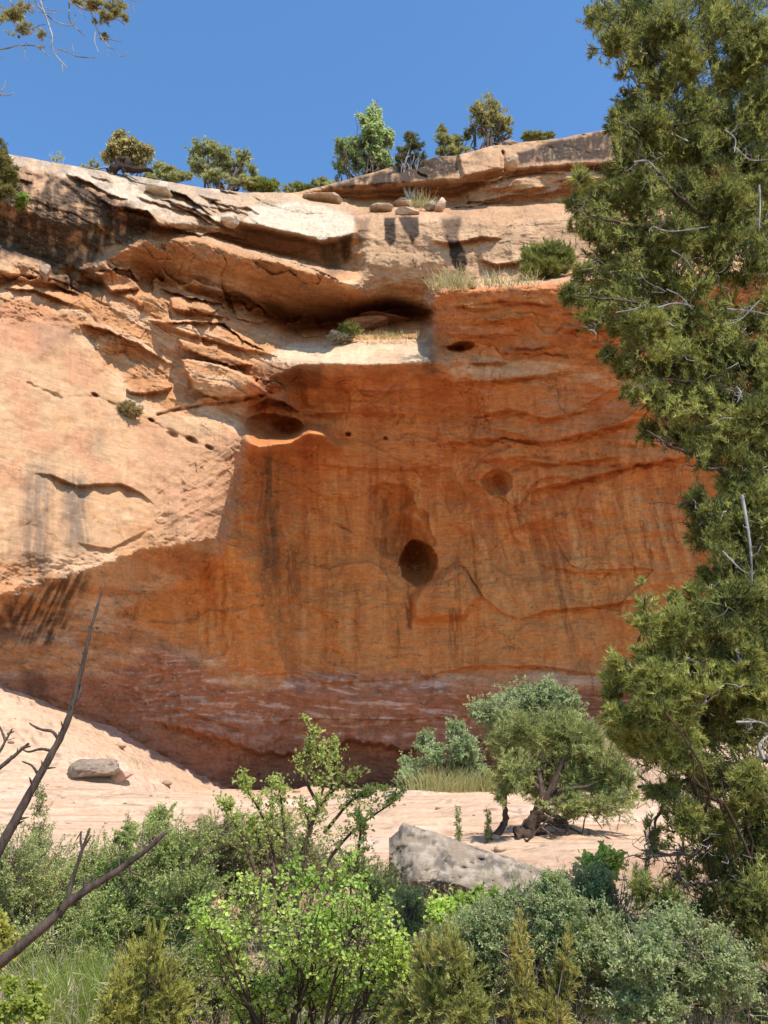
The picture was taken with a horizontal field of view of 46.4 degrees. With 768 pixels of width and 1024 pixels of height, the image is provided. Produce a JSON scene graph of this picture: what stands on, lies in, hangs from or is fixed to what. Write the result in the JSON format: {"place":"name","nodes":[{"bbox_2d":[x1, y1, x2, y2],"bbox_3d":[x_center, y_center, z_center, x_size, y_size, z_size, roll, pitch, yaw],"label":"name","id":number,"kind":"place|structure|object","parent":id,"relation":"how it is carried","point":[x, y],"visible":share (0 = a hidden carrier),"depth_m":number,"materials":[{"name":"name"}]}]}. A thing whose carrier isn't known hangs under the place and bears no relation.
{"place":"outdoors","nodes":[
{"label":"outdoors","id":0,"kind":"place"},
{"bbox_2d":[0,0,139,95],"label":"juniper branch","id":1,"kind":"object","parent":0,"point":[14,14],"visible":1,"depth_m":5.05,"materials":[{"name":"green plant"}]},
{"bbox_2d":[0,113,767,789],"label":"cliff","id":2,"kind":"structure","parent":0,"point":[268,517],"depth_m":30.86,"materials":[{"name":"stone"}]},
{"bbox_2d":[0,137,20,200],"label":"juniper tree","id":3,"kind":"object","parent":2,"relation":"on","point":[9,174],"visible":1,"depth_m":29.65,"materials":[{"name":"green plant"}]},
{"bbox_2d":[14,191,29,211],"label":"leafy sprig","id":4,"kind":"object","parent":3,"relation":"hanging from","point":[22,200],"visible":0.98,"depth_m":29.63,"materials":[{"name":"green plant"}]},
{"bbox_2d":[39,264,50,281],"bbox_3d":[-10.830,-7.657,28.629,0.361,0.557,0.386,0,-20,0],"label":"loose rock","id":5,"kind":"object","parent":2,"relation":"on","point":[44,271],"visible":1,"depth_m":28.53,"materials":[{"name":"stone"}]},
{"bbox_2d":[49,149,64,163],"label":"dead brush","id":6,"kind":"object","parent":2,"relation":"on","point":[57,158],"visible":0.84,"depth_m":35.04,"materials":[{"name":"plant"}]},
{"bbox_2d":[80,158,101,169],"bbox_3d":[-11.176,-12.856,34.001,0.883,1.469,0.681,-13,-23,31],"label":"rim brush","id":7,"kind":"object","parent":2,"relation":"on","point":[91,163],"visible":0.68,"depth_m":34.09,"materials":[{"name":"green plant"}]},
{"bbox_2d":[79,156,153,181],"bbox_3d":[-10.037,-12.846,33.563,2.842,1.167,0.350,0,-20,0],"label":"dead log","id":8,"kind":"object","parent":2,"relation":"on","point":[122,163],"visible":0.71,"depth_m":33.50,"materials":[{"name":"brown wood"}]},
{"bbox_2d":[99,129,156,176],"bbox_3d":[-10.211,-13.893,35.733,2.282,3.665,1.475,0,-20,0],"label":"rim brush","id":9,"kind":"object","parent":2,"relation":"on","point":[122,143],"visible":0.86,"depth_m":35.59,"materials":[{"name":"green plant"}]},
{"bbox_2d":[114,399,144,417],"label":"straw bush","id":10,"kind":"object","parent":2,"relation":"on","point":[130,408],"visible":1,"depth_m":27.63,"materials":[{"name":"beige plant"}]},
{"bbox_2d":[142,168,170,181],"bbox_3d":[-8.829,-13.063,34.901,0.987,1.332,1.113,-8,-21,21],"label":"rim brush","id":11,"kind":"object","parent":2,"relation":"on","point":[157,174],"visible":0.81,"depth_m":35.08,"materials":[{"name":"green plant"}]},
{"bbox_2d":[145,183,172,197],"bbox_3d":[-8.241,-11.759,32.790,1.005,0.317,0.660,0,-20,0],"label":"loose rock","id":12,"kind":"object","parent":2,"relation":"on","point":[158,189],"visible":0.99,"depth_m":32.67,"materials":[{"name":"stone"}]},
{"bbox_2d":[151,160,193,182],"bbox_3d":[-8.426,-13.271,35.382,2.171,1.832,0.761,-10,-22,25],"label":"rim brush","id":13,"kind":"object","parent":2,"relation":"on","point":[175,174],"visible":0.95,"depth_m":35.12,"materials":[{"name":"green plant"}]},
{"bbox_2d":[183,135,260,191],"bbox_3d":[-6.620,-13.850,37.029,3.636,3.771,1.835,0,-20,0],"label":"juniper tree","id":14,"kind":"object","parent":2,"relation":"on","point":[221,159],"visible":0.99,"depth_m":37.03,"materials":[{"name":"green plant"}]},
{"bbox_2d":[221,213,239,228],"bbox_3d":[-5.593,-10.590,32.568,0.673,0.448,0.622,0,-20,0],"label":"loose rock","id":15,"kind":"object","parent":2,"relation":"on","point":[229,220],"visible":1,"depth_m":32.38,"materials":[{"name":"stone"}]},
{"bbox_2d":[240,175,281,192],"bbox_3d":[-5.100,-13.095,36.564,1.826,1.422,1.063,0,-20,0],"label":"rim brush","id":16,"kind":"object","parent":2,"relation":"on","point":[268,185],"visible":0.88,"depth_m":36.52,"materials":[{"name":"green plant"}]},
{"bbox_2d":[277,183,295,192],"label":"rim brush","id":17,"kind":"object","parent":2,"relation":"on","point":[292,190],"visible":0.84,"depth_m":37.53,"materials":[{"name":"green plant"}]},
{"bbox_2d":[284,180,312,192],"bbox_3d":[-3.720,-13.588,38.561,1.260,1.579,0.903,0,-20,0],"label":"rim brush","id":18,"kind":"object","parent":2,"relation":"on","point":[298,186],"visible":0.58,"depth_m":38.49,"materials":[{"name":"green plant"}]},
{"bbox_2d":[302,192,342,203],"bbox_3d":[-2.525,-12.867,36.770,1.678,0.486,1.071,0,-20,0],"label":"loose rock","id":19,"kind":"object","parent":2,"relation":"on","point":[332,197],"visible":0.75,"depth_m":36.49,"materials":[{"name":"stone"}]},
{"bbox_2d":[310,175,335,188],"bbox_3d":[-2.674,-14.265,39.027,1.191,1.239,0.956,17,-26,-39],"label":"rim brush","id":20,"kind":"object","parent":2,"relation":"on","point":[321,181],"visible":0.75,"depth_m":38.97,"materials":[{"name":"green plant"}]},
{"bbox_2d":[329,329,338,334],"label":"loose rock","id":21,"kind":"object","parent":2,"relation":"on","point":[332,331],"visible":0.49,"depth_m":33.05,"materials":[{"name":"stone"}]},
{"bbox_2d":[326,332,351,343],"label":"grey bush","id":22,"kind":"object","parent":2,"relation":"on","point":[340,338],"visible":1,"depth_m":31.40,"materials":[{"name":"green plant"}]},
{"bbox_2d":[336,319,364,338],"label":"green bush","id":23,"kind":"object","parent":2,"relation":"on","point":[350,328],"visible":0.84,"depth_m":31.55,"materials":[{"name":"green plant"}]},
{"bbox_2d":[330,134,395,182],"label":"juniper tree","id":24,"kind":"object","parent":2,"relation":"on","point":[346,151],"visible":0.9,"depth_m":40.46,"materials":[{"name":"green plant"}]},
{"bbox_2d":[341,315,388,329],"bbox_3d":[-0.729,-7.241,34.797,1.857,0.475,1.040,0,-20,0],"label":"loose rock","id":25,"kind":"object","parent":2,"relation":"on","point":[371,322],"visible":0.76,"depth_m":34.47,"materials":[{"name":"stone"}]},
{"bbox_2d":[351,329,396,340],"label":"grass tuft","id":26,"kind":"object","parent":2,"relation":"on","point":[364,335],"visible":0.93,"depth_m":31.66,"materials":[{"name":"beige plant"}]},
{"bbox_2d":[354,100,395,174],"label":"slender tree","id":27,"kind":"object","parent":2,"relation":"on","point":[377,137],"visible":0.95,"depth_m":40.58,"materials":[{"name":"green plant"}]},
{"bbox_2d":[369,203,392,211],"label":"loose rock","id":28,"kind":"object","parent":2,"relation":"on","point":[381,207],"visible":0.85,"depth_m":35.86,"materials":[{"name":"stone"}]},
{"bbox_2d":[358,311,409,324],"bbox_3d":[0.009,-7.671,35.537,2.086,0.280,1.048,0,-20,0],"label":"loose rock","id":29,"kind":"object","parent":2,"relation":"on","point":[393,318],"visible":0.43,"depth_m":35.24,"materials":[{"name":"stone"}]},
{"bbox_2d":[370,329,427,340],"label":"grass tuft","id":30,"kind":"object","parent":2,"relation":"on","point":[403,335],"visible":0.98,"depth_m":31.72,"materials":[{"name":"beige plant"}]},
{"bbox_2d":[393,197,411,206],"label":"loose rock","id":31,"kind":"object","parent":2,"relation":"on","point":[400,202],"visible":0.74,"depth_m":37.93,"materials":[{"name":"stone"}]},
{"bbox_2d":[395,207,419,214],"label":"loose rock","id":32,"kind":"object","parent":2,"relation":"on","point":[405,211],"visible":0.91,"depth_m":34.82,"materials":[{"name":"stone"}]},
{"bbox_2d":[394,131,427,200],"bbox_3d":[1.165,-15.075,38.886,1.622,3.896,1.263,0,-20,0],"label":"juniper tree","id":33,"kind":"object","parent":2,"relation":"on","point":[404,158],"visible":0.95,"depth_m":38.74,"materials":[{"name":"green plant"}]},
{"bbox_2d":[405,186,437,209],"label":"grass tuft","id":34,"kind":"object","parent":2,"relation":"on","point":[422,204],"visible":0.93,"depth_m":36.22,"materials":[{"name":"beige plant"}]},
{"bbox_2d":[425,201,435,211],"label":"loose rock","id":35,"kind":"object","parent":2,"relation":"on","point":[430,207],"visible":0.88,"depth_m":36.25,"materials":[{"name":"stone"}]},
{"bbox_2d":[422,267,458,291],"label":"grass tuft","id":36,"kind":"object","parent":2,"relation":"on","point":[439,286],"visible":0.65,"depth_m":28.95,"materials":[{"name":"beige plant"}]},
{"bbox_2d":[435,197,445,211],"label":"loose rock","id":37,"kind":"object","parent":2,"relation":"on","point":[440,205],"visible":0.94,"depth_m":35.93,"materials":[{"name":"stone"}]},
{"bbox_2d":[432,122,472,156],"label":"juniper bush","id":38,"kind":"object","parent":2,"relation":"on","point":[453,142],"visible":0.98,"depth_m":39.77,"materials":[{"name":"green plant"}]},
{"bbox_2d":[430,261,477,289],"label":"grass tuft","id":39,"kind":"object","parent":2,"relation":"on","point":[454,284],"visible":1,"depth_m":28.34,"materials":[{"name":"beige plant"}]},
{"bbox_2d":[458,270,513,289],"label":"grass tuft","id":40,"kind":"object","parent":2,"relation":"on","point":[487,285],"visible":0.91,"depth_m":28.42,"materials":[{"name":"beige plant"}]},
{"bbox_2d":[462,88,515,150],"bbox_3d":[4.730,-17.514,40.187,2.343,4.374,1.772,-11,-23,28],"label":"juniper tree","id":41,"kind":"object","parent":2,"relation":"on","point":[492,116],"visible":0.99,"depth_m":39.97,"materials":[{"name":"green plant"}]},
{"bbox_2d":[502,140,518,144],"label":"loose rock","id":42,"kind":"object","parent":2,"relation":"on","point":[510,142],"visible":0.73,"depth_m":39.03,"materials":[{"name":"stone"}]},
{"bbox_2d":[504,154,518,171],"bbox_3d":[5.223,-14.421,36.870,0.665,0.764,0.578,-8,-22,22],"label":"loose rock","id":43,"kind":"object","parent":2,"relation":"on","point":[511,163],"visible":1,"depth_m":36.66,"materials":[{"name":"stone"}]},
{"bbox_2d":[478,265,545,286],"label":"grass tuft","id":44,"kind":"object","parent":2,"relation":"on","point":[514,279],"visible":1,"depth_m":28.25,"materials":[{"name":"beige plant"}]},
{"bbox_2d":[519,129,555,141],"bbox_3d":[6.873,-16.425,39.961,1.726,1.503,0.883,0,-20,0],"label":"rim brush","id":45,"kind":"object","parent":2,"relation":"on","point":[530,135],"visible":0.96,"depth_m":40.00,"materials":[{"name":"green plant"}]},
{"bbox_2d":[513,236,577,279],"bbox_3d":[5.555,-8.618,30.823,2.360,1.785,1.483,0,-20,0],"label":"green bush","id":46,"kind":"object","parent":2,"relation":"on","point":[551,258],"visible":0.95,"depth_m":30.48,"materials":[{"name":"green plant"}]},
{"bbox_2d":[0,682,767,1023],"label":"ground","id":47,"kind":"structure","parent":0,"point":[82,804],"depth_m":16.84,"materials":[{"name":"beige sand"}]},
{"bbox_2d":[0,908,21,1000],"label":"leafy sprig","id":48,"kind":"object","parent":47,"relation":"on","point":[8,932],"visible":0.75,"depth_m":4.01,"materials":[{"name":"green plant"}]},
{"bbox_2d":[0,973,54,1023],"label":"leafy sprig","id":49,"kind":"object","parent":47,"relation":"on","point":[31,1006],"visible":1,"depth_m":3.71,"materials":[{"name":"green plant"}]},
{"bbox_2d":[26,782,56,856],"bbox_3d":[-3.912,3.783,10.115,0.386,1.520,0.408,0,-20,0],"label":"leafy sprout","id":50,"kind":"object","parent":47,"relation":"on","point":[38,795],"visible":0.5,"depth_m":10.19,"materials":[{"name":"green plant"}]},
{"bbox_2d":[0,821,102,975],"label":"bushy shrub","id":51,"kind":"object","parent":47,"relation":"on","point":[22,868],"visible":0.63,"depth_m":7.76,"materials":[{"name":"green plant"}]},
{"bbox_2d":[0,589,166,968],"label":"dead tree","id":52,"kind":"object","parent":47,"relation":"on","point":[16,949],"visible":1,"depth_m":3.10,"materials":[{"name":"brown wood"}]},
{"bbox_2d":[67,758,119,777],"bbox_3d":[-6.425,5.702,19.878,1.144,0.501,0.884,0,-20,0],"label":"stone block","id":53,"kind":"object","parent":47,"relation":"on","point":[95,768],"depth_m":19.58,"materials":[{"name":"grey stone"}]},
{"bbox_2d":[111,761,133,783],"bbox_3d":[-5.924,5.868,20.156,0.546,0.502,0.446,-8,-21,21],"label":"stone block","id":54,"kind":"object","parent":47,"relation":"on","point":[126,772],"depth_m":20.00,"materials":[{"name":"beige stone"}]},
{"bbox_2d":[121,812,131,855],"bbox_3d":[-3.167,4.146,11.036,0.163,0.865,0.224,9,-22,-23],"label":"leafy sprout","id":55,"kind":"object","parent":47,"relation":"on","point":[126,823],"visible":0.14,"depth_m":11.12,"materials":[{"name":"green plant"}]},
{"bbox_2d":[1,932,256,1023],"bbox_3d":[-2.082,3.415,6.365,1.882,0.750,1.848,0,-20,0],"label":"grass tuft","id":56,"kind":"object","parent":47,"relation":"on","point":[87,987],"visible":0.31,"depth_m":6.33,"materials":[{"name":"green plant"}]},
{"bbox_2d":[50,801,238,972],"bbox_3d":[-2.057,3.284,7.645,1.829,1.589,1.621,0,-20,0],"label":"bushy shrub","id":57,"kind":"object","parent":47,"relation":"on","point":[127,901],"visible":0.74,"depth_m":7.38,"materials":[{"name":"green plant"}]},
{"bbox_2d":[89,914,211,1023],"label":"feathery brush","id":58,"kind":"object","parent":47,"relation":"on","point":[151,992],"visible":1,"depth_m":4.46,"materials":[{"name":"green plant"}]},
{"bbox_2d":[148,915,265,1023],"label":"bushy shrub","id":59,"kind":"object","parent":47,"relation":"on","point":[193,963],"visible":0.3,"depth_m":5.71,"materials":[{"name":"green plant"}]},
{"bbox_2d":[182,800,351,952],"bbox_3d":[-1.099,3.594,8.822,2.019,1.410,1.230,8,-22,-21],"label":"bushy shrub","id":60,"kind":"object","parent":47,"relation":"on","point":[233,858],"visible":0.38,"depth_m":8.67,"materials":[{"name":"green plant"}]},
{"bbox_2d":[182,837,426,1023],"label":"leafy shrub","id":61,"kind":"object","parent":47,"relation":"on","point":[250,991],"visible":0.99,"depth_m":4.86,"materials":[{"name":"green plant"}]},
{"bbox_2d":[212,713,406,936],"bbox_3d":[-0.543,2.331,6.756,1.423,1.582,0.826,-9,-22,24],"label":"leafy shrub","id":62,"kind":"object","parent":47,"relation":"on","point":[362,825],"visible":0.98,"depth_m":6.78,"materials":[{"name":"green plant"}]},
{"bbox_2d":[361,782,390,790],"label":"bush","id":63,"kind":"object","parent":47,"relation":"on","point":[380,786],"visible":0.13,"depth_m":22.99,"materials":[{"name":"green plant"}]},
{"bbox_2d":[0,856,767,1023],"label":"undergrowth","id":64,"kind":"object","parent":47,"relation":"on","point":[604,1018],"visible":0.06,"depth_m":6.45,"materials":[{"name":"green plant"}]},
{"bbox_2d":[5,706,765,861],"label":"pebbles","id":65,"kind":"object","parent":47,"relation":"on","point":[499,848],"visible":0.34,"depth_m":15.40,"materials":[{"name":"beige stone"}]},
{"bbox_2d":[337,834,435,974],"bbox_3d":[0.085,3.446,7.774,1.023,1.233,0.801,-14,-24,34],"label":"bushy shrub","id":66,"kind":"object","parent":47,"relation":"on","point":[412,911],"visible":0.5,"depth_m":7.72,"materials":[{"name":"green plant"}]},
{"bbox_2d":[390,750,435,789],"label":"pale shrub","id":67,"kind":"object","parent":47,"relation":"on","point":[409,763],"visible":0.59,"depth_m":19.91,"materials":[{"name":"green plant"}]},
{"bbox_2d":[372,909,502,1023],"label":"feathery brush","id":68,"kind":"object","parent":47,"relation":"on","point":[441,982],"visible":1,"depth_m":3.66,"materials":[{"name":"green plant"}]},
{"bbox_2d":[389,763,501,792],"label":"dry grass","id":69,"kind":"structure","parent":47,"relation":"on","point":[455,783],"depth_m":19.25,"materials":[{"name":"plant"}]},
{"bbox_2d":[410,715,489,781],"bbox_3d":[1.532,5.488,20.315,1.894,1.777,1.529,0,-20,0],"label":"pale shrub","id":70,"kind":"object","parent":47,"relation":"on","point":[466,754],"visible":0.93,"depth_m":20.09,"materials":[{"name":"green plant"}]},
{"bbox_2d":[453,805,463,841],"bbox_3d":[1.009,4.286,12.179,0.149,0.586,0.206,0,-20,0],"label":"leafy sprout","id":71,"kind":"object","parent":47,"relation":"on","point":[458,833],"visible":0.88,"depth_m":12.17,"materials":[{"name":"green plant"}]},
{"bbox_2d":[389,822,570,906],"bbox_3d":[1.116,4.367,10.389,2.126,1.471,2.448,0,-20,0],"label":"boulder","id":72,"kind":"object","parent":47,"relation":"on","point":[412,848],"visible":0.49,"depth_m":9.70,"materials":[{"name":"grey stone"}]},
{"bbox_2d":[483,808,494,843],"bbox_3d":[1.438,4.376,12.439,0.185,0.495,0.194,-14,-24,34],"label":"leafy sprout","id":73,"kind":"object","parent":47,"relation":"on","point":[487,830],"visible":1,"depth_m":12.43,"materials":[{"name":"green plant"}]},
{"bbox_2d":[489,907,547,1023],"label":"juniper seedling","id":74,"kind":"object","parent":47,"relation":"on","point":[523,982],"visible":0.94,"depth_m":3.56,"materials":[{"name":"green plant"}]},
{"bbox_2d":[419,839,628,933],"bbox_3d":[0.870,2.706,5.345,1.325,1.419,0.422,0,-20,0],"label":"leafy shrub","id":75,"kind":"object","parent":47,"relation":"on","point":[451,902],"visible":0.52,"depth_m":5.47,"materials":[{"name":"green plant"}]},
{"bbox_2d":[462,672,589,765],"bbox_3d":[3.435,5.203,21.064,3.108,2.939,2.355,0,-20,0],"label":"pale shrub","id":76,"kind":"object","parent":47,"relation":"on","point":[544,694],"visible":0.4,"depth_m":21.04,"materials":[{"name":"green plant"}]},
{"bbox_2d":[409,856,661,1023],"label":"bushy shrub","id":77,"kind":"object","parent":47,"relation":"on","point":[587,908],"visible":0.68,"depth_m":4.09,"materials":[{"name":"green plant"}]},
{"bbox_2d":[519,921,587,1023],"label":"juniper seedling","id":78,"kind":"object","parent":47,"relation":"on","point":[557,1007],"visible":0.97,"depth_m":3.54,"materials":[{"name":"green plant"}]},
{"bbox_2d":[483,696,647,841],"bbox_3d":[2.636,3.823,12.941,2.494,2.450,1.736,0,-20,0],"label":"juniper tree","id":79,"kind":"object","parent":47,"relation":"on","point":[561,734],"visible":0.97,"depth_m":12.89,"materials":[{"name":"green plant"}]},
{"bbox_2d":[578,725,617,764],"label":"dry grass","id":80,"kind":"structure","parent":47,"relation":"on","point":[607,743],"depth_m":18.68,"materials":[{"name":"beige plant"}]},
{"bbox_2d":[555,0,767,968],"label":"juniper tree","id":81,"kind":"object","parent":47,"relation":"on","point":[694,366],"visible":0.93,"depth_m":5.57,"materials":[{"name":"green plant"}]},
{"bbox_2d":[579,894,767,1023],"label":"bushy shrub","id":82,"kind":"object","parent":47,"relation":"on","point":[686,962],"visible":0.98,"depth_m":3.83,"materials":[{"name":"green plant"}]},
{"bbox_2d":[594,574,767,1023],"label":"juniper tree","id":83,"kind":"object","parent":47,"relation":"on","point":[663,711],"visible":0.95,"depth_m":4.39,"materials":[{"name":"green plant"}]},
{"bbox_2d":[726,960,767,1023],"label":"leafy sprig","id":84,"kind":"object","parent":47,"relation":"on","point":[761,988],"visible":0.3,"depth_m":5.50,"materials":[{"name":"green plant"}]},
{"bbox_2d":[0,0,767,192],"label":"sky","id":85,"kind":"structure","parent":0,"point":[277,80],"materials":[{"name":"blue"}]}
]}

